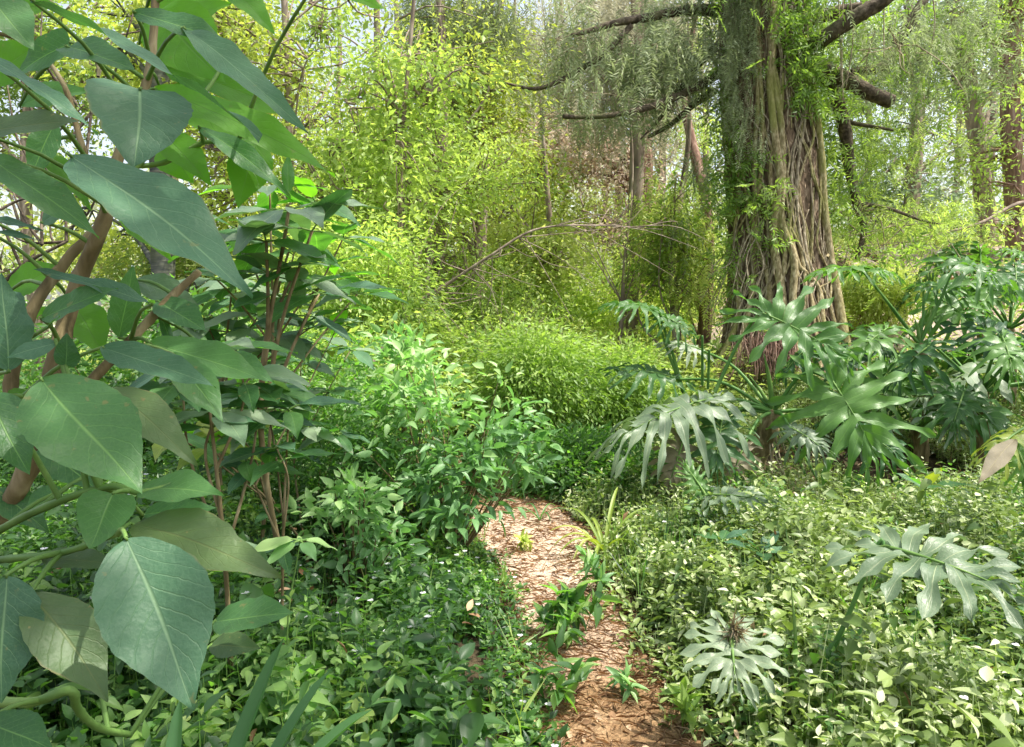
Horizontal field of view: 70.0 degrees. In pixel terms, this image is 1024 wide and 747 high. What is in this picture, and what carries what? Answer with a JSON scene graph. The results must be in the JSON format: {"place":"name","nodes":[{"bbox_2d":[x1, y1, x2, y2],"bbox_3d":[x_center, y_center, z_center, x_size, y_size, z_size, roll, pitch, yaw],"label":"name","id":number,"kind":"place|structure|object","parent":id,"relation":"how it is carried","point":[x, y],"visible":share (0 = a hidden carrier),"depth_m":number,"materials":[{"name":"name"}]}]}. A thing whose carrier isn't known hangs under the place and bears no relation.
{"place":"outdoors","nodes":[
{"label":"outdoors","id":0,"kind":"place"},
{"bbox_2d":[0,0,1023,322],"label":"sky","id":1,"kind":"structure","parent":0,"point":[371,32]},
{"bbox_2d":[4,240,1023,746],"bbox_3d":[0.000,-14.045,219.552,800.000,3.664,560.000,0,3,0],"label":"ground","id":2,"kind":"structure","parent":0,"point":[934,460],"depth_m":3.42,"materials":[{"name":"brown plant"}]},
{"bbox_2d":[0,11,139,281],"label":"bare shrub","id":3,"kind":"object","parent":2,"relation":"on","point":[60,243],"visible":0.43,"depth_m":3.00,"materials":[{"name":"brown plant"}]},
{"bbox_2d":[0,0,191,375],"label":"woodland tree","id":4,"kind":"object","parent":2,"relation":"on","point":[15,96],"visible":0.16,"depth_m":7.82,"materials":[{"name":"green plant"}]},
{"bbox_2d":[0,0,322,299],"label":"woodland tree","id":5,"kind":"object","parent":2,"relation":"on","point":[52,253],"visible":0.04,"depth_m":10.84,"materials":[{"name":"green plant"}]},
{"bbox_2d":[0,0,346,379],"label":"woodland tree","id":6,"kind":"object","parent":2,"relation":"on","point":[158,262],"visible":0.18,"depth_m":6.55,"materials":[{"name":"green plant"}]},
{"bbox_2d":[54,213,312,329],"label":"leafy bush","id":7,"kind":"object","parent":2,"relation":"on","point":[183,263],"visible":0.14,"depth_m":6.87,"materials":[{"name":"green plant"}]},
{"bbox_2d":[0,0,386,746],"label":"broad leaf shrub","id":8,"kind":"object","parent":2,"relation":"on","point":[150,614],"visible":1,"depth_m":1.01,"materials":[{"name":"plant"}]},
{"bbox_2d":[0,266,408,487],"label":"leafy bush","id":9,"kind":"object","parent":2,"relation":"on","point":[119,373],"visible":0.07,"depth_m":4.21,"materials":[{"name":"green plant"}]},
{"bbox_2d":[129,337,330,712],"bbox_3d":[-0.738,0.454,1.892,0.490,1.099,0.553,0,3,0],"label":"broad leaf shrub","id":10,"kind":"object","parent":2,"relation":"on","point":[233,425],"visible":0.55,"depth_m":1.81,"materials":[{"name":"plant"}]},
{"bbox_2d":[99,16,360,291],"bbox_3d":[-4.588,-4.376,12.787,4.639,9.058,3.389,1,4,21],"label":"woodland tree","id":11,"kind":"object","parent":2,"relation":"on","point":[273,158],"visible":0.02,"depth_m":13.02,"materials":[{"name":"green plant"}]},
{"bbox_2d":[146,323,358,578],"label":"broad leaf shrub","id":12,"kind":"object","parent":2,"relation":"on","point":[196,441],"visible":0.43,"depth_m":2.35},
{"bbox_2d":[141,273,363,573],"bbox_3d":[-1.142,0.232,3.089,0.880,1.392,0.750,2,4,25],"label":"broad leaf shrub","id":13,"kind":"object","parent":2,"relation":"on","point":[238,329],"visible":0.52,"depth_m":2.95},
{"bbox_2d":[166,638,371,746],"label":"strap leaf plant","id":14,"kind":"object","parent":2,"relation":"on","point":[241,733],"visible":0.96,"depth_m":1.19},
{"bbox_2d":[141,176,408,539],"bbox_3d":[-0.883,0.101,2.889,0.622,1.677,0.998,2,4,29],"label":"broad leaf shrub","id":15,"kind":"object","parent":2,"relation":"on","point":[267,197],"visible":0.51,"depth_m":2.81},
{"bbox_2d":[204,384,360,644],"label":"broad leaf shrub","id":16,"kind":"object","parent":2,"relation":"on","point":[253,472],"visible":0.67,"depth_m":1.93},
{"bbox_2d":[167,186,400,610],"bbox_3d":[-0.744,0.201,2.441,0.694,1.535,0.808,0,3,0],"label":"broad leaf shrub","id":17,"kind":"object","parent":2,"relation":"on","point":[295,222],"visible":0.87,"depth_m":2.37,"materials":[{"name":"plant"}]},
{"bbox_2d":[0,357,574,746],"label":"ground cover","id":18,"kind":"object","parent":2,"relation":"on","point":[432,692],"visible":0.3,"depth_m":1.96,"materials":[{"name":"green plant"}]},
{"bbox_2d":[4,473,1023,746],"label":"white flowers","id":19,"kind":"object","parent":18,"relation":"on","point":[520,635],"visible":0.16,"depth_m":2.17,"materials":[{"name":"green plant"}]},
{"bbox_2d":[255,536,337,664],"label":"seedling","id":20,"kind":"object","parent":2,"relation":"on","point":[282,546],"visible":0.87,"depth_m":1.73,"materials":[{"name":"light green leaf"}]},
{"bbox_2d":[85,296,515,474],"bbox_3d":[-1.404,0.154,5.095,2.863,1.412,1.768,0,3,0],"label":"leafy bush","id":21,"kind":"object","parent":2,"relation":"on","point":[361,326],"visible":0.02,"depth_m":4.95,"materials":[{"name":"green plant"}]},
{"bbox_2d":[142,344,475,564],"bbox_3d":[-1.004,0.389,3.612,1.703,1.068,1.344,0,3,0],"label":"leafy bush","id":22,"kind":"object","parent":2,"relation":"on","point":[303,465],"visible":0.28,"depth_m":3.42,"materials":[{"name":"green plant"}]},
{"bbox_2d":[238,336,383,567],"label":"broad leaf shrub","id":23,"kind":"object","parent":2,"relation":"on","point":[316,434],"visible":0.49,"depth_m":3.23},
{"bbox_2d":[61,0,573,328],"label":"woodland tree","id":24,"kind":"object","parent":2,"relation":"on","point":[284,67],"visible":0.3,"depth_m":6.54,"materials":[{"name":"green plant"}]},
{"bbox_2d":[0,432,659,746],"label":"clover patches","id":25,"kind":"object","parent":2,"relation":"on","point":[331,720],"visible":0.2,"depth_m":1.80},
{"bbox_2d":[258,0,422,311],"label":"woodland tree","id":26,"kind":"object","parent":2,"relation":"on","point":[395,29],"visible":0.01,"depth_m":12.21,"materials":[{"name":"green plant"}]},
{"bbox_2d":[215,180,478,394],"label":"leafy bush","id":27,"kind":"object","parent":2,"relation":"on","point":[392,266],"visible":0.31,"depth_m":5.64,"materials":[{"name":"green plant"}]},
{"bbox_2d":[253,0,456,310],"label":"woodland tree","id":28,"kind":"object","parent":2,"relation":"on","point":[323,98],"visible":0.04,"depth_m":13.70,"materials":[{"name":"green plant"}]},
{"bbox_2d":[277,464,448,611],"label":"leafy bush","id":29,"kind":"object","parent":2,"relation":"on","point":[339,507],"visible":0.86,"depth_m":2.66,"materials":[{"name":"green leaf"}]},
{"bbox_2d":[193,0,539,349],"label":"woodland tree","id":30,"kind":"object","parent":2,"relation":"on","point":[422,88],"visible":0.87,"depth_m":6.12,"materials":[{"name":"green plant"}]},
{"bbox_2d":[250,279,496,419],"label":"leafy bush","id":31,"kind":"object","parent":2,"relation":"on","point":[440,335],"visible":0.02,"depth_m":6.79,"materials":[{"name":"green plant"}]},
{"bbox_2d":[326,312,471,514],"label":"leafy bush","id":32,"kind":"object","parent":2,"relation":"on","point":[392,351],"visible":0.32,"depth_m":3.85,"materials":[{"name":"green leaf"}]},
{"bbox_2d":[259,0,544,276],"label":"woodland tree","id":33,"kind":"object","parent":2,"relation":"on","point":[323,16],"visible":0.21,"depth_m":10.77,"materials":[{"name":"green plant"}]},
{"bbox_2d":[249,22,595,331],"bbox_3d":[-0.941,-1.416,7.595,3.615,4.306,2.620,0,3,0],"label":"woodland tree","id":34,"kind":"object","parent":2,"relation":"on","point":[489,184],"visible":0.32,"depth_m":7.50,"materials":[{"name":"green plant"}]},
{"bbox_2d":[315,339,563,558],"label":"leafy bush","id":35,"kind":"object","parent":2,"relation":"on","point":[456,508],"visible":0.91,"depth_m":3.25,"materials":[{"name":"green plant"}]},
{"bbox_2d":[307,0,586,331],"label":"woodland tree","id":36,"kind":"object","parent":2,"relation":"on","point":[525,115],"visible":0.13,"depth_m":8.87,"materials":[{"name":"green plant"}]},
{"bbox_2d":[361,0,549,307],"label":"woodland tree","id":37,"kind":"object","parent":2,"relation":"on","point":[421,14],"visible":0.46,"depth_m":8.08,"materials":[{"name":"green plant"}]},
{"bbox_2d":[352,281,591,414],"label":"leafy bush","id":38,"kind":"object","parent":2,"relation":"on","point":[522,314],"visible":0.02,"depth_m":7.91,"materials":[{"name":"green plant"}]},
{"bbox_2d":[391,232,557,419],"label":"leafy bush","id":39,"kind":"object","parent":2,"relation":"on","point":[509,282],"visible":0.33,"depth_m":7.63,"materials":[{"name":"green plant"}]},
{"bbox_2d":[391,0,608,257],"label":"woodland tree","id":40,"kind":"object","parent":2,"relation":"on","point":[539,214],"visible":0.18,"depth_m":11.72,"materials":[{"name":"green plant"}]},
{"bbox_2d":[0,105,1003,345],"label":"wood","id":41,"kind":"object","parent":2,"relation":"on","point":[53,294],"depth_m":27.37,"materials":[{"name":"green plant"}]},
{"bbox_2d":[386,1,622,315],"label":"woodland tree","id":42,"kind":"object","parent":2,"relation":"on","point":[557,271],"visible":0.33,"depth_m":9.62,"materials":[{"name":"green plant"}]},
{"bbox_2d":[410,313,598,439],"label":"leafy bush","id":43,"kind":"object","parent":2,"relation":"on","point":[471,376],"visible":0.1,"depth_m":6.58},
{"bbox_2d":[398,261,615,406],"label":"leafy bush","id":44,"kind":"object","parent":2,"relation":"on","point":[507,314],"visible":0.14,"depth_m":6.99,"materials":[{"name":"green plant"}]},
{"bbox_2d":[1,226,1023,442],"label":"woodland undergrowth","id":45,"kind":"object","parent":2,"relation":"on","point":[717,307],"depth_m":10.21,"materials":[{"name":"green plant"}]},
{"bbox_2d":[352,103,702,256],"bbox_3d":[0.595,-5.103,19.318,9.842,9.962,3.774,0,3,0],"label":"woodland tree","id":46,"kind":"object","parent":2,"relation":"on","point":[610,195],"visible":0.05,"depth_m":18.89,"materials":[{"name":"green plant"}]},
{"bbox_2d":[453,0,607,293],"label":"woodland tree","id":47,"kind":"object","parent":2,"relation":"on","point":[530,183],"visible":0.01,"depth_m":14.74,"materials":[{"name":"green plant"}]},
{"bbox_2d":[361,171,713,358],"bbox_3d":[0.177,-0.515,6.469,3.057,2.434,0.821,0,4,6],"label":"dead branch","id":48,"kind":"object","parent":2,"relation":"on","point":[521,236],"visible":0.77,"depth_m":6.33,"materials":[{"name":"wood"}]},
{"bbox_2d":[456,275,618,337],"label":"leafy bush","id":49,"kind":"object","parent":2,"relation":"on","point":[579,300],"visible":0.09,"depth_m":9.46,"materials":[{"name":"green plant"}]},
{"bbox_2d":[440,296,644,454],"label":"leafy bush","id":50,"kind":"object","parent":2,"relation":"on","point":[551,383],"visible":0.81,"depth_m":5.45,"materials":[{"name":"plant"}]},
{"bbox_2d":[451,416,659,501],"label":"leafy bush","id":51,"kind":"object","parent":2,"relation":"on","point":[576,441],"visible":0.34,"depth_m":4.80,"materials":[{"name":"green plant"}]},
{"bbox_2d":[512,32,622,302],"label":"woodland tree","id":52,"kind":"object","parent":2,"relation":"on","point":[584,247],"visible":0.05,"depth_m":17.83,"materials":[{"name":"green plant"}]},
{"bbox_2d":[517,74,627,315],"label":"woodland tree","id":53,"kind":"object","parent":2,"relation":"on","point":[549,208],"visible":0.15,"depth_m":10.82,"materials":[{"name":"green plant"}]},
{"bbox_2d":[464,378,682,445],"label":"leafy bush","id":54,"kind":"object","parent":2,"relation":"on","point":[598,422],"visible":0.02,"depth_m":6.08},
{"bbox_2d":[458,0,727,303],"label":"woodland tree","id":55,"kind":"object","parent":2,"relation":"on","point":[577,211],"visible":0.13,"depth_m":12.73,"materials":[{"name":"green plant"}]},
{"bbox_2d":[473,0,718,257],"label":"woodland tree","id":56,"kind":"object","parent":2,"relation":"on","point":[550,6],"visible":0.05,"depth_m":13.89,"materials":[{"name":"green plant"}]},
{"bbox_2d":[549,487,647,559],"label":"strap leaf plant","id":57,"kind":"object","parent":2,"relation":"on","point":[599,536],"visible":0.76,"depth_m":3.59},
{"bbox_2d":[486,0,718,342],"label":"woodland tree","id":58,"kind":"object","parent":2,"relation":"on","point":[609,14],"visible":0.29,"depth_m":9.29,"materials":[{"name":"green plant"}]},
{"bbox_2d":[505,7,706,336],"bbox_3d":[1.389,-4.157,11.927,3.913,8.116,2.620,0,3,0],"label":"woodland tree","id":59,"kind":"object","parent":2,"relation":"on","point":[594,172],"visible":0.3,"depth_m":11.74,"materials":[{"name":"brown plant"}]},
{"bbox_2d":[541,314,697,399],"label":"leafy bush","id":60,"kind":"object","parent":2,"relation":"on","point":[597,334],"visible":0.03,"depth_m":8.84,"materials":[{"name":"green plant"}]},
{"bbox_2d":[539,436,700,507],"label":"leafy bush","id":61,"kind":"object","parent":2,"relation":"on","point":[628,461],"visible":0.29,"depth_m":4.61,"materials":[{"name":"green plant"}]},
{"bbox_2d":[534,244,719,360],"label":"leafy bush","id":62,"kind":"object","parent":2,"relation":"on","point":[612,311],"visible":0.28,"depth_m":9.38,"materials":[{"name":"green plant"}]},
{"bbox_2d":[546,316,710,443],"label":"leafy bush","id":63,"kind":"object","parent":2,"relation":"on","point":[638,394],"visible":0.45,"depth_m":5.87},
{"bbox_2d":[539,277,723,345],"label":"leafy bush","id":64,"kind":"object","parent":2,"relation":"on","point":[643,313],"visible":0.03,"depth_m":11.11,"materials":[{"name":"green plant"}]},
{"bbox_2d":[564,34,727,298],"bbox_3d":[3.940,-6.642,16.740,5.536,10.244,3.434,0,3,0],"label":"woodland tree","id":65,"kind":"object","parent":2,"relation":"on","point":[703,155],"visible":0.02,"depth_m":16.78,"materials":[{"name":"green plant"}]},
{"bbox_2d":[565,27,727,360],"bbox_3d":[1.842,-1.728,8.571,1.943,4.503,2.014,-3,4,-37],"label":"woodland tree","id":66,"kind":"object","parent":2,"relation":"on","point":[622,296],"visible":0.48,"depth_m":8.46,"materials":[{"name":"green plant"}]},
{"bbox_2d":[582,1,727,360],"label":"woodland tree","id":67,"kind":"object","parent":2,"relation":"on","point":[699,330],"visible":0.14,"depth_m":8.94,"materials":[{"name":"green plant"}]},
{"bbox_2d":[592,0,721,209],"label":"woodland tree","id":68,"kind":"object","parent":2,"relation":"on","point":[696,132],"visible":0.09,"depth_m":13.33,"materials":[{"name":"green plant"}]},
{"bbox_2d":[595,21,724,374],"bbox_3d":[1.751,-1.924,8.437,1.584,4.309,1.159,0,3,0],"label":"woodland tree","id":69,"kind":"object","parent":2,"relation":"on","point":[673,289],"visible":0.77,"depth_m":8.35,"materials":[{"name":"green plant"}]},
{"bbox_2d":[604,238,726,326],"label":"leafy bush","id":70,"kind":"object","parent":2,"relation":"on","point":[698,279],"visible":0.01,"depth_m":12.10,"materials":[{"name":"green plant"}]},
{"bbox_2d":[585,328,776,405],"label":"leafy bush","id":71,"kind":"object","parent":2,"relation":"on","point":[688,370],"visible":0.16,"depth_m":7.04,"materials":[{"name":"green plant"}]},
{"bbox_2d":[694,528,754,556],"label":"broad leaf seedling","id":72,"kind":"object","parent":2,"relation":"on","point":[724,534],"visible":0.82,"depth_m":2.90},
{"bbox_2d":[674,459,780,524],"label":"lobed leaf seedling","id":73,"kind":"object","parent":2,"relation":"on","point":[734,495],"visible":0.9,"depth_m":3.51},
{"bbox_2d":[487,0,1023,393],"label":"vine clad tree","id":74,"kind":"object","parent":2,"relation":"on","point":[782,85],"visible":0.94,"depth_m":7.09,"materials":[{"name":"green plant"}]},
{"bbox_2d":[585,281,935,502],"bbox_3d":[1.455,0.144,4.502,2.053,1.433,1.175,0,3,0],"label":"lobed leaf plant","id":75,"kind":"object","parent":2,"relation":"on","point":[852,400],"visible":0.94,"depth_m":4.27,"materials":[{"name":"plant"}]},
{"bbox_2d":[734,531,792,584],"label":"broad leaf seedling","id":76,"kind":"object","parent":2,"relation":"on","point":[765,556],"visible":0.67,"depth_m":2.90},
{"bbox_2d":[521,345,1023,746],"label":"ground cover","id":77,"kind":"object","parent":2,"relation":"on","point":[885,682],"visible":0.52,"depth_m":2.48,"materials":[{"name":"green plant"}]},
{"bbox_2d":[676,604,789,711],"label":"lobed leaf seedling","id":78,"kind":"object","parent":77,"relation":"on","point":[723,661],"visible":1,"depth_m":1.88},
{"bbox_2d":[585,459,1023,746],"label":"ivy patches","id":79,"kind":"object","parent":2,"relation":"on","point":[814,659],"visible":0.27,"depth_m":2.40,"materials":[{"name":"green plant"}]},
{"bbox_2d":[655,9,954,253],"bbox_3d":[5.713,-6.538,14.964,6.902,9.797,3.509,0,3,0],"label":"woodland tree","id":80,"kind":"object","parent":2,"relation":"on","point":[883,180],"visible":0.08,"depth_m":14.68,"materials":[{"name":"green plant"}]},
{"bbox_2d":[772,327,913,389],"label":"lobed leaf plant","id":81,"kind":"object","parent":2,"relation":"on","point":[789,366],"visible":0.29,"depth_m":6.00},
{"bbox_2d":[665,243,1023,354],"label":"leaf bank","id":82,"kind":"structure","parent":2,"relation":"on","point":[941,337],"depth_m":10.02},
{"bbox_2d":[892,201,1023,245],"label":"dry bough","id":83,"kind":"object","parent":82,"relation":"on","point":[1005,209],"visible":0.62,"depth_m":8.42,"materials":[{"name":"brown plant"}]},
{"bbox_2d":[815,0,960,243],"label":"woodland tree","id":84,"kind":"object","parent":2,"relation":"on","point":[875,136],"visible":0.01,"depth_m":16.85,"materials":[{"name":"green plant"}]},
{"bbox_2d":[835,253,946,341],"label":"leafy bush","id":85,"kind":"object","parent":2,"relation":"on","point":[878,307],"visible":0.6,"depth_m":8.63,"materials":[{"name":"green plant"}]},
{"bbox_2d":[790,522,1023,714],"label":"lobed leaf seedling","id":86,"kind":"object","parent":2,"relation":"on","point":[951,557],"visible":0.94,"depth_m":1.84,"materials":[{"name":"plant"}]},
{"bbox_2d":[801,255,1023,459],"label":"lobed leaf plant","id":87,"kind":"object","parent":2,"relation":"on","point":[946,287],"visible":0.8,"depth_m":5.28,"materials":[{"name":"plant"}]},
{"bbox_2d":[812,395,1013,476],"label":"lobed leaf plant","id":88,"kind":"object","parent":2,"relation":"on","point":[922,450],"visible":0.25,"depth_m":5.14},
{"bbox_2d":[824,0,1003,243],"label":"woodland tree","id":89,"kind":"object","parent":2,"relation":"on","point":[915,190],"visible":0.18,"depth_m":13.78,"materials":[{"name":"green plant"}]},
{"bbox_2d":[830,3,1023,243],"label":"woodland tree","id":90,"kind":"object","parent":2,"relation":"on","point":[991,118],"visible":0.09,"depth_m":13.83,"materials":[{"name":"green plant"}]},
{"bbox_2d":[893,468,970,517],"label":"broad leaf seedling","id":91,"kind":"object","parent":2,"relation":"on","point":[933,477],"visible":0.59,"depth_m":3.26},
{"bbox_2d":[849,0,1023,245],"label":"woodland tree","id":92,"kind":"object","parent":2,"relation":"on","point":[970,124],"visible":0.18,"depth_m":11.23,"materials":[{"name":"green plant"}]},
{"bbox_2d":[867,327,1023,482],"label":"lobed leaf plant","id":93,"kind":"object","parent":2,"relation":"on","point":[920,364],"visible":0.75,"depth_m":4.78,"materials":[{"name":"plant"}]},
{"bbox_2d":[875,65,1020,241],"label":"woodland tree","id":94,"kind":"object","parent":2,"relation":"on","point":[949,154],"visible":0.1,"depth_m":17.81,"materials":[{"name":"green plant"}]},
{"bbox_2d":[895,240,1023,355],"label":"lobed leaf plant","id":95,"kind":"object","parent":2,"relation":"on","point":[983,257],"visible":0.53,"depth_m":7.91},
{"bbox_2d":[899,260,1023,419],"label":"lobed leaf plant","id":96,"kind":"object","parent":2,"relation":"on","point":[984,293],"visible":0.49,"depth_m":6.07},
{"bbox_2d":[915,0,1023,265],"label":"woodland tree","id":97,"kind":"object","parent":2,"relation":"on","point":[1010,148],"visible":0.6,"depth_m":10.24,"materials":[{"name":"green plant"}]},
{"bbox_2d":[928,3,1023,244],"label":"woodland tree","id":98,"kind":"object","parent":2,"relation":"on","point":[1001,204],"visible":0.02,"depth_m":16.14,"materials":[{"name":"green plant"}]},
{"bbox_2d":[968,424,1023,493],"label":"leaf plant","id":99,"kind":"object","parent":2,"relation":"on","point":[998,455],"visible":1,"depth_m":2.95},
{"bbox_2d":[443,443,710,746],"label":"path","id":100,"kind":"structure","parent":0,"point":[626,738],"depth_m":2.47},
{"bbox_2d":[513,528,534,551],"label":"path weed","id":101,"kind":"object","parent":100,"relation":"on","point":[525,541],"visible":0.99,"depth_m":3.65,"materials":[{"name":"yellow plant"}]},
{"bbox_2d":[512,503,571,520],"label":"strap leaf plant","id":102,"kind":"object","parent":100,"relation":"on","point":[538,517],"visible":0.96,"depth_m":4.20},
{"bbox_2d":[532,588,586,649],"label":"path weed","id":103,"kind":"object","parent":100,"relation":"on","point":[560,617],"visible":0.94,"depth_m":2.57,"materials":[{"name":"green plant"}]},
{"bbox_2d":[525,625,602,713],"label":"path weed","id":104,"kind":"object","parent":100,"relation":"on","point":[575,676],"visible":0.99,"depth_m":2.16,"materials":[{"name":"green plant"}]},
{"bbox_2d":[538,580,624,635],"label":"path weed","id":105,"kind":"object","parent":100,"relation":"on","point":[577,599],"visible":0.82,"depth_m":2.65,"materials":[{"name":"green plant"}]},
{"bbox_2d":[575,544,616,596],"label":"path weed","id":106,"kind":"object","parent":100,"relation":"on","point":[590,560],"visible":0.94,"depth_m":3.06,"materials":[{"name":"teal plant"}]},
{"bbox_2d":[605,657,649,703],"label":"path weed","id":107,"kind":"object","parent":100,"relation":"on","point":[623,679],"visible":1,"depth_m":2.23,"materials":[{"name":"teal plant"}]},
{"bbox_2d":[659,677,717,736],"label":"path weed","id":108,"kind":"object","parent":100,"relation":"on","point":[685,703],"visible":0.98,"depth_m":2.04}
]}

